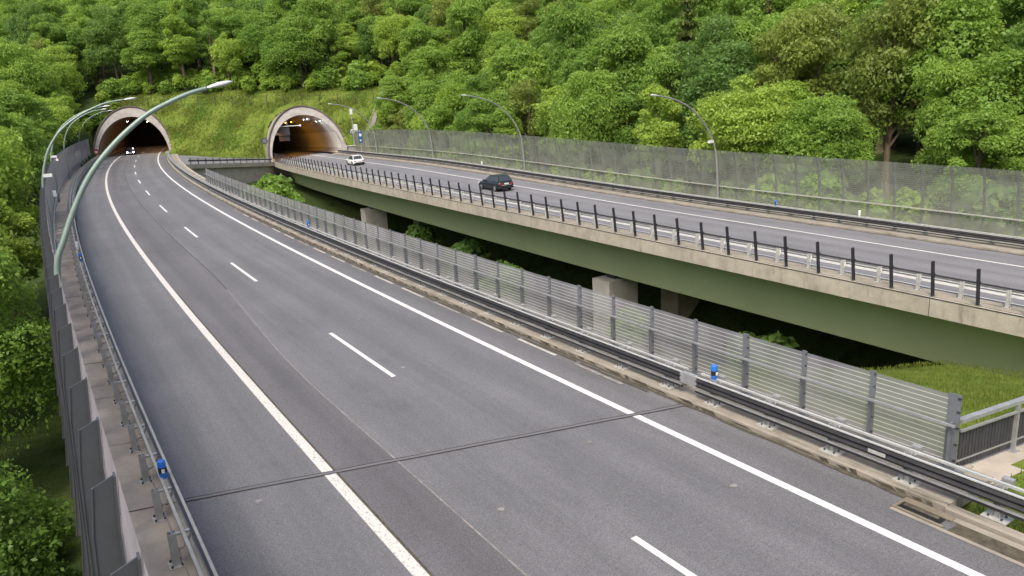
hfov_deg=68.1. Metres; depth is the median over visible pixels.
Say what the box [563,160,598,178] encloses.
shrub
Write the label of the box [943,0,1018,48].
tree
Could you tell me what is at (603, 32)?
tree
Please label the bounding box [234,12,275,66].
tree
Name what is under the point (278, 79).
shrub
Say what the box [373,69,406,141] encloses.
tree
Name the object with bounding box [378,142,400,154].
shrub
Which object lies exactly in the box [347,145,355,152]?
cabinet
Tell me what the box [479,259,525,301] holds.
shrub
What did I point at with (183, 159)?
pavement
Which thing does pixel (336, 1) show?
tree
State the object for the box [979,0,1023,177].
tree
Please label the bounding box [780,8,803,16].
tree
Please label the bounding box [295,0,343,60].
tree
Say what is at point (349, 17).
tree
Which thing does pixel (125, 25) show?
tree
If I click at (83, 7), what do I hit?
tree
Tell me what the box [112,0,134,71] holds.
tree
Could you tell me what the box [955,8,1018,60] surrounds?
tree
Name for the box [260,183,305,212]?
shrub
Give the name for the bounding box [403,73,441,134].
tree
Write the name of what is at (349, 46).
tree
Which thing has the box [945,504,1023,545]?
kerb
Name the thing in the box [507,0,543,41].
tree
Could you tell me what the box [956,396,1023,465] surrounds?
railing
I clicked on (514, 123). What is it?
street lamp
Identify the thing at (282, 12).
tree
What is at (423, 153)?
shrub
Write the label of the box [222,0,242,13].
tree
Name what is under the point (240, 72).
shrub
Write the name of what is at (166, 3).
tree
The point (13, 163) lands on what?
tree
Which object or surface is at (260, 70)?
shrub
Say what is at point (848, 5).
tree
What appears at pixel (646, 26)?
tree
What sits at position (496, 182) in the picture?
car
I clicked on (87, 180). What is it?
street lamp
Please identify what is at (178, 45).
tree
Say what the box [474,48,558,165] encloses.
tree
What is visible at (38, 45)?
tree
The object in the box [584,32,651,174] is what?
tree
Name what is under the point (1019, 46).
tree
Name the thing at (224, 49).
tree
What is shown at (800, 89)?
tree
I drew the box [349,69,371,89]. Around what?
shrub
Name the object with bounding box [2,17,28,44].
tree
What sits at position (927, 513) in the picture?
road gully
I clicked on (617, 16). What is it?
tree
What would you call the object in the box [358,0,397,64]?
tree
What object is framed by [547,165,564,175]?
shrub
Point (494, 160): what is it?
shrub
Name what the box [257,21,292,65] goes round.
tree
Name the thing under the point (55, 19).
tree
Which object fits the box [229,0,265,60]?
tree
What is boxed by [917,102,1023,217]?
tree
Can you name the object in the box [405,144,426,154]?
shrub
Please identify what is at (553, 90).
tree
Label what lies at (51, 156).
street lamp
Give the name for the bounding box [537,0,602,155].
tree
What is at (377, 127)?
shrub
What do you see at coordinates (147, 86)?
shrub
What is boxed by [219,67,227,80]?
shrub
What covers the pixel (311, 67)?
shrub
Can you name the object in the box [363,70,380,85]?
shrub
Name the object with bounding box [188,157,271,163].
guardrail
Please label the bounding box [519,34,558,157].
tree
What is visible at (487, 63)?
tree
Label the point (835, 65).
tree
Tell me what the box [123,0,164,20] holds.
tree
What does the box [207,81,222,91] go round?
shrub
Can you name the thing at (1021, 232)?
shrub
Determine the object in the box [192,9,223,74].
tree
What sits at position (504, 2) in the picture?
tree
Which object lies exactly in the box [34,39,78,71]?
tree
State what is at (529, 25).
tree
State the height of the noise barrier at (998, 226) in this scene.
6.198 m
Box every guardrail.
[67,155,217,575]
[167,151,688,388]
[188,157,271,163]
[281,158,1023,308]
[338,149,1023,246]
[680,370,1023,525]
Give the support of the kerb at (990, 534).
on the gutter at (1002, 548)
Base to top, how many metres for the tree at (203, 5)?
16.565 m
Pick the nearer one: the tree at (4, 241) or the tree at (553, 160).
the tree at (4, 241)
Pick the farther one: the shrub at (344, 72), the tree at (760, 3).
the shrub at (344, 72)
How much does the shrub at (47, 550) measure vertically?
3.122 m
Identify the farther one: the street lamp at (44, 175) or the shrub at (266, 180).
the shrub at (266, 180)
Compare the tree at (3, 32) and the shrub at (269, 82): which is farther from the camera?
the tree at (3, 32)
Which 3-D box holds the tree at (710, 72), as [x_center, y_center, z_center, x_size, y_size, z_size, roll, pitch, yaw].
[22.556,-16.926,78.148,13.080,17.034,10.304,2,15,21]
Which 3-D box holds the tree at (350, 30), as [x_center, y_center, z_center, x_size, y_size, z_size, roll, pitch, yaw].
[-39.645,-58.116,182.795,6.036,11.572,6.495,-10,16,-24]
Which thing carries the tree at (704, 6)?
on the ground at (42, 460)
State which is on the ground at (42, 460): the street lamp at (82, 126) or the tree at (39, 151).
the tree at (39, 151)
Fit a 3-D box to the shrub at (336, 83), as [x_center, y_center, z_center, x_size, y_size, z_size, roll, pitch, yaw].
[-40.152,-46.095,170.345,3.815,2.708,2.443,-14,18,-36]
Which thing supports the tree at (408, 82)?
on the ground at (42, 460)
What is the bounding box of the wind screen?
[204,168,963,473]
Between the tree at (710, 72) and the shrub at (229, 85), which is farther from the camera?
the shrub at (229, 85)
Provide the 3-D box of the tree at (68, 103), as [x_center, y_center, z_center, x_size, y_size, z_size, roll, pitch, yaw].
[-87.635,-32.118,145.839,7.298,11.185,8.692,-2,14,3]
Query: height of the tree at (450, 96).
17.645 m
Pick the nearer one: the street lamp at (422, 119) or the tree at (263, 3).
the street lamp at (422, 119)
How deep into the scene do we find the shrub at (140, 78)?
177.84 m
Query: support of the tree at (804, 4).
on the ground at (42, 460)
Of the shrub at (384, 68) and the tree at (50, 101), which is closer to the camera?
the tree at (50, 101)
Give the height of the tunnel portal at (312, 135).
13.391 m
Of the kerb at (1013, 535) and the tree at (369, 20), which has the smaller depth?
the kerb at (1013, 535)
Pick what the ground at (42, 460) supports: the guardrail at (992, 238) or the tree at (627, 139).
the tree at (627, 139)
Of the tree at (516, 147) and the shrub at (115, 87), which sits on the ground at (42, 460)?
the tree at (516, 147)
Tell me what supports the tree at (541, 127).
on the ground at (42, 460)
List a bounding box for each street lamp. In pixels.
[41,97,135,249]
[50,105,109,202]
[54,81,232,297]
[63,108,105,179]
[78,110,111,164]
[328,103,377,152]
[378,98,433,157]
[462,95,525,171]
[651,94,718,198]
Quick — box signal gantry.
[278,121,300,140]
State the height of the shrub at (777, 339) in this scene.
3.847 m
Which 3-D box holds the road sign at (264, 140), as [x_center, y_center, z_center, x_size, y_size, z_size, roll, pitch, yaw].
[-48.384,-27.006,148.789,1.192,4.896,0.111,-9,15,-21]
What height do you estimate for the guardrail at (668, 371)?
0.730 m
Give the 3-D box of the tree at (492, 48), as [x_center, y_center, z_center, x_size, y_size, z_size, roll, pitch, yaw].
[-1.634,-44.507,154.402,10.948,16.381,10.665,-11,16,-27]
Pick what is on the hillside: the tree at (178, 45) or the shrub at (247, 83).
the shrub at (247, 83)
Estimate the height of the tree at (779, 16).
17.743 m
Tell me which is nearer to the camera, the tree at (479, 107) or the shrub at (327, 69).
the tree at (479, 107)
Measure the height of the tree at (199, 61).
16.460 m
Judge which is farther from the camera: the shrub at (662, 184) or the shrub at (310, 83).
the shrub at (310, 83)
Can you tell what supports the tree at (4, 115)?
on the ground at (42, 460)
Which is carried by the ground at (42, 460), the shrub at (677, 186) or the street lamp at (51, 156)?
the shrub at (677, 186)
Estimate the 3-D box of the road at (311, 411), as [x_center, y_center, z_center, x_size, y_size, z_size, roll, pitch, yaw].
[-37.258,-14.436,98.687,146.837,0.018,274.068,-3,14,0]
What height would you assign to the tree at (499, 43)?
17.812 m
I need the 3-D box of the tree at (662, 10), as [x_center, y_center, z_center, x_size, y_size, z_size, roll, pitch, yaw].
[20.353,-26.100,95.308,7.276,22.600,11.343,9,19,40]
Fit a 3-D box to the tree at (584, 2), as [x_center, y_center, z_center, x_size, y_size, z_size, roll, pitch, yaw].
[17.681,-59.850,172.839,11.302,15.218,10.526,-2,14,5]
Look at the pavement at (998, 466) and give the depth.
16.66 m
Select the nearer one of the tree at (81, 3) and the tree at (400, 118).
the tree at (400, 118)
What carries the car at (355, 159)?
on the road at (997, 268)
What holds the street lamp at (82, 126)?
on the viaduct
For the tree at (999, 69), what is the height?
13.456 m
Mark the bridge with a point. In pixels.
(686, 277)
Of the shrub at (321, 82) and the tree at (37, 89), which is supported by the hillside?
the shrub at (321, 82)
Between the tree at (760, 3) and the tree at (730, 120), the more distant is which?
the tree at (760, 3)
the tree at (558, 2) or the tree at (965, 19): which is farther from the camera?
the tree at (558, 2)
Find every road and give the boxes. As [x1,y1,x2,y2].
[75,143,1023,575]
[272,151,1023,307]
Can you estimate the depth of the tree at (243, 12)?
186.94 m
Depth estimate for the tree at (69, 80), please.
160.73 m
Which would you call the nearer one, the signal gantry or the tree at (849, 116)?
the tree at (849, 116)
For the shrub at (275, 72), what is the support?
on the hillside
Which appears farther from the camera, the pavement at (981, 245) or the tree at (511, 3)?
the tree at (511, 3)
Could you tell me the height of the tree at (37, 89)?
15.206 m
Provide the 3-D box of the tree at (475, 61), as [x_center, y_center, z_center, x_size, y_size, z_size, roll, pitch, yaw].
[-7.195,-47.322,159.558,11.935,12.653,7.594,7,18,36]
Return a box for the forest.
[0,0,293,35]
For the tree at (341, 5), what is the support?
on the ground at (42, 460)
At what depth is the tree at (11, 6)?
192.93 m
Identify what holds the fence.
on the hillside
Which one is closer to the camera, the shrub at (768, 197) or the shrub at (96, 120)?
the shrub at (768, 197)
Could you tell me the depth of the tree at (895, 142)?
81.29 m
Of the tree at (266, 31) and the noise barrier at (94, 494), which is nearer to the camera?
the noise barrier at (94, 494)
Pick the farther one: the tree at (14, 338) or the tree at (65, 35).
the tree at (65, 35)
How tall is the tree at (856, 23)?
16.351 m
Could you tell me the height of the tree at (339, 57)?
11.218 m
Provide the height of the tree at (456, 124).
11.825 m
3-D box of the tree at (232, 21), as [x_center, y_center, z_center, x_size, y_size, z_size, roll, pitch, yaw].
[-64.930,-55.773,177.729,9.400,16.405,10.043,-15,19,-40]
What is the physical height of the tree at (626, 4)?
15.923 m
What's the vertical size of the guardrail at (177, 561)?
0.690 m
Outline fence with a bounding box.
[114,93,373,106]
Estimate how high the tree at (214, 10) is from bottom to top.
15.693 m
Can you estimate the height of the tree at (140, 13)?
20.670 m
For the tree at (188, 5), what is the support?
on the ground at (42, 460)
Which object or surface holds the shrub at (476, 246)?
on the ground at (42, 460)
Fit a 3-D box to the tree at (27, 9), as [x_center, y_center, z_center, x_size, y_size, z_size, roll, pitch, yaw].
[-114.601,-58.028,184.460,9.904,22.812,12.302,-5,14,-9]
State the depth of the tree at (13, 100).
109.01 m
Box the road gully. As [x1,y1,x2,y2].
[892,497,956,527]
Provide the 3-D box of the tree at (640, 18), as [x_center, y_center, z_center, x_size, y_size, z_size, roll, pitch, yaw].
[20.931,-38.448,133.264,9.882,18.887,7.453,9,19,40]
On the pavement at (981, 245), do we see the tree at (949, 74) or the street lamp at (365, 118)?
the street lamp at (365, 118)
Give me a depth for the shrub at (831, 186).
60.16 m
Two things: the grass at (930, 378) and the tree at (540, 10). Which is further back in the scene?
the tree at (540, 10)
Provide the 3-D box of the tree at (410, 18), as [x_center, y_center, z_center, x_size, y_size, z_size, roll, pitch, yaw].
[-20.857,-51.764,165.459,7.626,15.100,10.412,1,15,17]
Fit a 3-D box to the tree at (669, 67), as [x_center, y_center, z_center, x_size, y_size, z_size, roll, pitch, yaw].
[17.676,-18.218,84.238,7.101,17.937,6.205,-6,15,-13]
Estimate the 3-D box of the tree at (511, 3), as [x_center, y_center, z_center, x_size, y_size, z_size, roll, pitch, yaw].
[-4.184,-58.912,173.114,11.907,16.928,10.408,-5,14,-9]
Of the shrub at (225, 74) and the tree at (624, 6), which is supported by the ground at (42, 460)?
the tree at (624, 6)
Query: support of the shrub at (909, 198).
on the ground at (42, 460)
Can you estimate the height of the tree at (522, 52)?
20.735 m
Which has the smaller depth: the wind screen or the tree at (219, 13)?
the wind screen
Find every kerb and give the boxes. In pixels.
[166,154,993,511]
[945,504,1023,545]
[953,518,1023,550]
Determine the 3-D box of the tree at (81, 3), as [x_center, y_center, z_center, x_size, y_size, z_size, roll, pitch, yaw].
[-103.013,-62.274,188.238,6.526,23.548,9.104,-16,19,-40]
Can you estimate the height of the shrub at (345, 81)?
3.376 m
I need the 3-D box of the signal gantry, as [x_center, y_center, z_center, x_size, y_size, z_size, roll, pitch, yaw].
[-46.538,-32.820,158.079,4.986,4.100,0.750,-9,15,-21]
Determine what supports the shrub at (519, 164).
on the ground at (42, 460)
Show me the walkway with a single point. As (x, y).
(152, 538)
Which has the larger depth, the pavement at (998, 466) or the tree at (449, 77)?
the tree at (449, 77)
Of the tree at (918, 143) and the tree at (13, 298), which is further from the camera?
the tree at (918, 143)
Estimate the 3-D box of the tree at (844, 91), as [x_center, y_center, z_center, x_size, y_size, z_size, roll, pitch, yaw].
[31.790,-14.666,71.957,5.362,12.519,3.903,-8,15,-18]
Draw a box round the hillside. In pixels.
[61,65,411,187]
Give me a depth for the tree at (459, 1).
161.32 m
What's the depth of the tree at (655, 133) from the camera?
77.09 m
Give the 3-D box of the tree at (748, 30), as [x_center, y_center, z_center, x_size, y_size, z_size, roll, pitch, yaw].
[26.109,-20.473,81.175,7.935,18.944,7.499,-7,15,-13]
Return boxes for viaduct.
[54,154,973,468]
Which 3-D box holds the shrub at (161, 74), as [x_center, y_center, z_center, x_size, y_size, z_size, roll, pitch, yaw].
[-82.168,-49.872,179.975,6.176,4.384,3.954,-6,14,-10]
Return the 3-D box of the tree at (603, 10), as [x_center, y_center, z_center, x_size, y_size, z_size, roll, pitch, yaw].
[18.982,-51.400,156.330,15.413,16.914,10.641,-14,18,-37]
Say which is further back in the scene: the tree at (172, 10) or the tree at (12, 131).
the tree at (172, 10)
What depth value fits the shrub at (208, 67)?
177.63 m
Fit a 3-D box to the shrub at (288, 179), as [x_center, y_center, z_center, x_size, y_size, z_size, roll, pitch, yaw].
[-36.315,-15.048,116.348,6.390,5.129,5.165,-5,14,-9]
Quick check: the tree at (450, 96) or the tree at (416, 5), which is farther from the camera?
the tree at (416, 5)
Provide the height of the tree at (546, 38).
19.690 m
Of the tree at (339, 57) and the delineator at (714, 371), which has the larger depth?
the tree at (339, 57)
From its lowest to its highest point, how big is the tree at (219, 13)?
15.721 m
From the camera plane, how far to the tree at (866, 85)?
64.80 m
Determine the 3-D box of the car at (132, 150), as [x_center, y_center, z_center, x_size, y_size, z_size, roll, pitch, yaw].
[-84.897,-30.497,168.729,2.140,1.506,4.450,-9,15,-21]
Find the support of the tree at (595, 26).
on the ground at (42, 460)
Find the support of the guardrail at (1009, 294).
on the bridge
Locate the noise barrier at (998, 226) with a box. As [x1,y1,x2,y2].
[350,129,1023,237]
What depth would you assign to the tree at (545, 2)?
168.48 m
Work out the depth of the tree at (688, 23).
84.49 m
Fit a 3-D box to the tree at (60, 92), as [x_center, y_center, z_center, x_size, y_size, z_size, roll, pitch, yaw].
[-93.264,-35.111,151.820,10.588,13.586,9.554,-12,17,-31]
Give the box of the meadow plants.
[68,82,404,156]
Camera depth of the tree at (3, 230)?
53.65 m
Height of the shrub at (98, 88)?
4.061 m
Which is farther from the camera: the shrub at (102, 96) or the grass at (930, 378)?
the shrub at (102, 96)
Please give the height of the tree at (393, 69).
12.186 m
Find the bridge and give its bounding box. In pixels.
[274,153,1023,378]
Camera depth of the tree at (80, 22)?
183.14 m
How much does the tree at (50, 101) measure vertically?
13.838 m
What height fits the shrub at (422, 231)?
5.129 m
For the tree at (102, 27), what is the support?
on the ground at (42, 460)
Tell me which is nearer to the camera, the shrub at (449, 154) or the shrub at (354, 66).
the shrub at (449, 154)
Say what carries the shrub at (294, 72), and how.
on the hillside
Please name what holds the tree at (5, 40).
on the ground at (42, 460)
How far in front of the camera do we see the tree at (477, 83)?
113.29 m
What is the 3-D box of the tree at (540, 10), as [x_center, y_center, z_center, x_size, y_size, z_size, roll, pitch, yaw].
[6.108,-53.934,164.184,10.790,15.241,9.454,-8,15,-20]
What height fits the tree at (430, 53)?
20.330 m
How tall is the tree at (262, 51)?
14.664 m
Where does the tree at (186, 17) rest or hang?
on the ground at (42, 460)
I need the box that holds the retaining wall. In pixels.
[183,162,274,186]
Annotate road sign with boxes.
[261,138,267,157]
[358,130,362,150]
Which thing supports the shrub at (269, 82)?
on the hillside
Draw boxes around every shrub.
[0,491,63,562]
[4,550,82,575]
[79,118,92,130]
[81,109,111,128]
[95,79,111,92]
[95,90,112,104]
[101,77,129,96]
[105,100,119,110]
[118,75,141,93]
[134,70,160,90]
[142,81,158,93]
[155,70,171,83]
[157,80,177,93]
[163,64,182,81]
[172,74,196,89]
[185,68,198,76]
[186,74,202,89]
[198,64,220,81]
[198,68,216,80]
[198,74,217,91]
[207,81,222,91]
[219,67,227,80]
[221,69,235,80]
[224,78,240,89]
[229,65,251,87]
[240,75,255,91]
[249,59,272,83]
[249,172,292,191]
[257,75,278,90]
[257,174,294,191]
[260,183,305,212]
[268,67,280,78]
[275,74,292,88]
[279,63,307,84]
[279,73,297,90]
[303,76,316,90]
[308,62,320,72]
[308,70,329,88]
[315,59,344,83]
[326,78,340,87]
[332,60,348,75]
[341,76,352,89]
[345,59,369,76]
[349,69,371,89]
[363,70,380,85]
[366,59,383,77]
[366,124,391,142]
[376,107,390,123]
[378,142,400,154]
[380,65,390,78]
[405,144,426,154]
[406,222,443,259]
[410,149,437,156]
[438,147,467,160]
[445,235,490,277]
[467,151,504,166]
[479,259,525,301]
[509,160,539,171]
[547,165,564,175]
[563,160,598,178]
[582,168,621,183]
[622,167,668,189]
[662,178,692,193]
[708,179,751,200]
[724,331,798,368]
[746,172,803,205]
[770,167,858,214]
[854,186,933,223]
[953,181,1023,236]
[1008,203,1023,236]
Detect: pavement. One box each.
[178,155,268,163]
[332,153,1023,255]
[956,443,1023,484]
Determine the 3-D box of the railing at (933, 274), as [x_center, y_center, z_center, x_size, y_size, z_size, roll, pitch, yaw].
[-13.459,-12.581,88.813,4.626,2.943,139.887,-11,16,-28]
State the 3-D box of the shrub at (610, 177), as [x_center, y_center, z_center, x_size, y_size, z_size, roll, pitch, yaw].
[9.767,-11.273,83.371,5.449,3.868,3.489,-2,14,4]
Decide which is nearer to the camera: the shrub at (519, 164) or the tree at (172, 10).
the shrub at (519, 164)
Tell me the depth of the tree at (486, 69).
129.66 m
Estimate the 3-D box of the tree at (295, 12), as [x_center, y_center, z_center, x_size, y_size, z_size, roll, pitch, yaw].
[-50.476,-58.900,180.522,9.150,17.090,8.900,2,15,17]
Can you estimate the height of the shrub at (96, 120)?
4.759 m
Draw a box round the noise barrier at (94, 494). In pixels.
[39,139,148,575]
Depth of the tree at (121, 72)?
193.26 m
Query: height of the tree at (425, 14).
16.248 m
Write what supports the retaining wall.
on the ground at (42, 460)
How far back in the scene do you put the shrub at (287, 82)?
169.49 m
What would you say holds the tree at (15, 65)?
on the ground at (42, 460)
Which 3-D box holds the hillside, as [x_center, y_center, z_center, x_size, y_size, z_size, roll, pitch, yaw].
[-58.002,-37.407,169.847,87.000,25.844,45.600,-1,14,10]
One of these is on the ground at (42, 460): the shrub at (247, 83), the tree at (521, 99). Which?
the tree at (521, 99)
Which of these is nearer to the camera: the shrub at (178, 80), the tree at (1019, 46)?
the tree at (1019, 46)
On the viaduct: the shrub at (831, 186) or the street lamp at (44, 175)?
the street lamp at (44, 175)
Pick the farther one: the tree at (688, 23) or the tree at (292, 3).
the tree at (292, 3)
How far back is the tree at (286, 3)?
179.53 m
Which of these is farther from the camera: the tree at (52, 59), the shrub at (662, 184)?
the tree at (52, 59)
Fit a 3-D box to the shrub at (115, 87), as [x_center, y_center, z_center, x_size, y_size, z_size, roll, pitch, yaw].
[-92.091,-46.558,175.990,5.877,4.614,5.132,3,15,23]
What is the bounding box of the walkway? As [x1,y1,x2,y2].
[57,161,207,575]
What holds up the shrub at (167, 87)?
on the hillside
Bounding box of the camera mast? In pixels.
[349,109,357,144]
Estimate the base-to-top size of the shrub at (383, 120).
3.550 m
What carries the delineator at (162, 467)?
attached to the guardrail at (177, 561)
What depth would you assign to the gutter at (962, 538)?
14.12 m
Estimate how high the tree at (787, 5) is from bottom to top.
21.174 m
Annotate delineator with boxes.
[157,459,166,479]
[710,364,717,380]
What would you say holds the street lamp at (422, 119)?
on the pavement at (981, 245)
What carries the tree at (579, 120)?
on the ground at (42, 460)
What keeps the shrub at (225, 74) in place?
on the hillside
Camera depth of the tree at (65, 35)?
178.41 m
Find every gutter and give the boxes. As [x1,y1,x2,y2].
[890,507,1023,566]
[947,524,1023,563]
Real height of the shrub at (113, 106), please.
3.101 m
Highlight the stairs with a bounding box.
[355,90,382,151]
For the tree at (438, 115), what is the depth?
122.95 m
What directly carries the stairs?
on the hillside
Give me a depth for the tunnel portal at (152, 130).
174.85 m
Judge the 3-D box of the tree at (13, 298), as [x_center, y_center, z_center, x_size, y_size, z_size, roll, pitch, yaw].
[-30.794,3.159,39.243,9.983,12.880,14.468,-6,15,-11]
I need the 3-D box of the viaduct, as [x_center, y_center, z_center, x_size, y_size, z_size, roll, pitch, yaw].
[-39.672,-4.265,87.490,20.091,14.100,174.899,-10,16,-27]
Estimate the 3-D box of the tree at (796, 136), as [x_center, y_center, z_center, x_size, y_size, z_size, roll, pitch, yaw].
[26.374,-11.092,66.165,10.333,11.735,9.803,11,20,44]
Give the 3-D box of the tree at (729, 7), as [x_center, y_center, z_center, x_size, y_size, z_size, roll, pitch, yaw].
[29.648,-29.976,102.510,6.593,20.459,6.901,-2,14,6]
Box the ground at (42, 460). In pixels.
[0,0,1023,575]
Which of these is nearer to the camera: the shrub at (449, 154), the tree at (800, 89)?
the tree at (800, 89)
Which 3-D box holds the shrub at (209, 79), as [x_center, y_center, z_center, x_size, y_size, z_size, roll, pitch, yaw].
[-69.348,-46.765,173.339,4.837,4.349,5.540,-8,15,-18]
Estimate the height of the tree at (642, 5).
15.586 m
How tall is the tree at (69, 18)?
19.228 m
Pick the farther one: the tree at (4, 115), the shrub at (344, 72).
the shrub at (344, 72)
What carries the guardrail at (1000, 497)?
on the kerb at (866, 470)
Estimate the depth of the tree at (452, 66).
150.59 m
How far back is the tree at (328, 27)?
175.03 m
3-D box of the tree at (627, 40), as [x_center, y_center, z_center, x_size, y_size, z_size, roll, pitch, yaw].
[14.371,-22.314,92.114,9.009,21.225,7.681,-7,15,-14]
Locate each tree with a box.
[0,0,25,37]
[0,20,8,39]
[0,37,12,44]
[0,41,62,97]
[0,70,19,82]
[0,79,23,99]
[0,87,69,193]
[0,110,37,181]
[0,112,54,204]
[0,126,34,191]
[0,126,39,244]
[0,198,42,322]
[0,223,18,315]
[0,224,8,240]
[0,246,58,454]
[0,275,24,321]
[0,453,75,575]
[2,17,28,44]
[10,0,54,44]
[18,73,60,97]
[20,98,83,165]
[24,90,75,114]
[26,0,67,22]
[26,14,53,48]
[27,38,60,53]
[33,52,57,62]
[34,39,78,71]
[37,53,87,100]
[38,80,74,106]
[39,13,60,22]
[47,91,80,146]
[48,22,98,94]
[61,7,93,82]
[68,6,97,72]
[68,15,104,87]
[75,0,107,80]
[79,4,131,78]
[102,24,122,76]
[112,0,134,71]
[117,17,159,69]
[119,25,166,93]
[121,0,179,72]
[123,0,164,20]
[157,14,200,90]
[158,0,178,62]
[164,3,179,17]
[170,0,208,68]
[178,7,200,67]
[190,8,201,66]
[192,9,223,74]
[198,0,208,56]
[200,7,234,48]
[204,11,232,52]
[207,32,246,90]
[208,2,237,10]
[215,14,252,66]
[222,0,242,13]
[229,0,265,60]
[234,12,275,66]
[235,9,260,64]
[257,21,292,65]
[257,26,297,72]
[259,0,271,13]
[263,0,295,17]
[263,15,333,87]
[268,8,290,26]
[275,0,315,13]
[281,4,309,72]
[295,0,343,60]
[305,9,335,61]
[329,38,349,82]
[330,0,382,28]
[333,0,348,23]
[334,21,356,59]
[334,32,371,61]
[336,23,359,57]
[341,7,376,36]
[352,24,378,62]
[354,13,400,64]
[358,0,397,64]
[371,7,407,62]
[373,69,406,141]
[382,0,414,57]
[386,61,405,91]
[386,105,418,149]
[389,71,438,113]
[397,18,439,76]
[398,15,433,49]
[399,0,422,16]
[399,25,426,75]
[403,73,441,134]
[406,106,453,151]
[407,38,454,95]
[415,4,438,45]
[418,105,460,153]
[426,58,472,83]
[427,0,469,55]
[428,25,451,64]
[432,68,492,134]
[438,74,473,85]
[444,0,488,75]
[447,0,480,40]
[451,107,484,147]
[455,71,489,141]
[459,91,524,161]
[460,38,490,73]
[472,2,527,46]
[474,27,524,67]
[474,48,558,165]
[477,0,515,11]
[478,0,522,42]
[478,43,510,73]
[484,64,523,129]
[487,37,540,161]
[487,117,529,162]
[496,36,515,49]
[502,78,548,165]
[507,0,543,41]
[518,19,544,45]
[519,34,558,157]
[526,3,547,25]
[528,26,555,44]
[529,77,609,164]
[535,97,559,166]
[535,105,577,164]
[537,0,554,5]
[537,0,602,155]
[542,0,566,21]
[547,66,631,163]
[548,3,606,44]
[562,29,609,55]
[562,43,606,167]
[576,0,590,6]
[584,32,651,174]
[586,0,629,28]
[590,13,652,180]
[598,11,635,30]
[599,82,653,171]
[611,0,635,12]
[614,0,636,11]
[621,12,648,25]
[628,0,649,11]
[631,0,676,25]
[631,83,685,179]
[633,19,670,51]
[633,35,710,178]
[634,41,700,184]
[642,0,708,163]
[665,0,724,33]
[669,0,705,180]
[669,38,787,181]
[671,12,755,189]
[683,73,794,180]
[709,12,833,161]
[717,0,748,22]
[720,4,785,176]
[720,14,750,146]
[734,0,787,20]
[740,7,836,185]
[751,79,814,184]
[756,91,885,183]
[762,2,855,114]
[764,0,774,18]
[771,0,799,15]
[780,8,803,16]
[786,0,834,23]
[806,98,878,209]
[816,0,872,118]
[820,0,849,74]
[837,0,953,199]
[837,69,869,176]
[840,0,877,131]
[842,0,911,153]
[870,20,909,149]
[875,0,1007,195]
[894,35,940,154]
[910,44,990,219]
[915,48,1023,179]
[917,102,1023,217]
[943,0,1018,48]
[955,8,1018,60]
[969,0,1023,121]
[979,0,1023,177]
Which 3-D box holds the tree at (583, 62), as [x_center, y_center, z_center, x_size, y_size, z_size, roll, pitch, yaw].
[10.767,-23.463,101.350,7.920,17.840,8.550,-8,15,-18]
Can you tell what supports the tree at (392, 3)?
on the ground at (42, 460)
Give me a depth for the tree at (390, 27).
165.40 m
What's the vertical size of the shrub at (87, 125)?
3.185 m
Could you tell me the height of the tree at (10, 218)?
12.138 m
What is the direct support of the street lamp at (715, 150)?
on the pavement at (981, 245)
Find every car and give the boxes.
[125,147,135,154]
[346,155,364,165]
[478,174,512,191]
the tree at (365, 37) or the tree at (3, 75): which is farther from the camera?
the tree at (365, 37)
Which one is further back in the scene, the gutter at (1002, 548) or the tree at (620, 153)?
the tree at (620, 153)
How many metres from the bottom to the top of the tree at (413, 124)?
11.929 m
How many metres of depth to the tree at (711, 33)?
79.93 m
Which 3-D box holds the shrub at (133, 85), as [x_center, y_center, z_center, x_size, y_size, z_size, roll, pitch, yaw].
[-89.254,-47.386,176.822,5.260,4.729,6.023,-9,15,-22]
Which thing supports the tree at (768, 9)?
on the ground at (42, 460)
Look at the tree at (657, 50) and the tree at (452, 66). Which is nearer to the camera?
the tree at (657, 50)
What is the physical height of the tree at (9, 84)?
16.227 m
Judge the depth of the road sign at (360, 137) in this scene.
140.53 m
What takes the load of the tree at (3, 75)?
on the ground at (42, 460)
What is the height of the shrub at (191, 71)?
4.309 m
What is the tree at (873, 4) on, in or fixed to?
on the ground at (42, 460)
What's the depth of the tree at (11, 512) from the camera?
19.88 m
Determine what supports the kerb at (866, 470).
on the road at (311, 411)
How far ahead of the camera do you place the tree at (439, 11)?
163.39 m
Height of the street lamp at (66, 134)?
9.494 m
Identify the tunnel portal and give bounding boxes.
[93,106,171,156]
[265,105,347,161]
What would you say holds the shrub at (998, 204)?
on the ground at (42, 460)
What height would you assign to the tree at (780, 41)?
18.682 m
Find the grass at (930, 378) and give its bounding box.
[705,333,1023,532]
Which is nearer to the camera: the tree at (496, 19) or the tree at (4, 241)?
the tree at (4, 241)
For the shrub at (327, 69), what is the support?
on the hillside
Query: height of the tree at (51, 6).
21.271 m
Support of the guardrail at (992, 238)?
on the pavement at (981, 245)
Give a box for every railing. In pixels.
[274,153,1023,315]
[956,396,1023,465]
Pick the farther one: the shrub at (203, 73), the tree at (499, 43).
the shrub at (203, 73)
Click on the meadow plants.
(297, 93)
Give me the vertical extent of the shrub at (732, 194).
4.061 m
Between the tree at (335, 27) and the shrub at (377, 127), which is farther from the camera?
the tree at (335, 27)
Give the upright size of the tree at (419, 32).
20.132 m
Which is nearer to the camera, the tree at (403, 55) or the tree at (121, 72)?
the tree at (403, 55)
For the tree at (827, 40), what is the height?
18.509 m

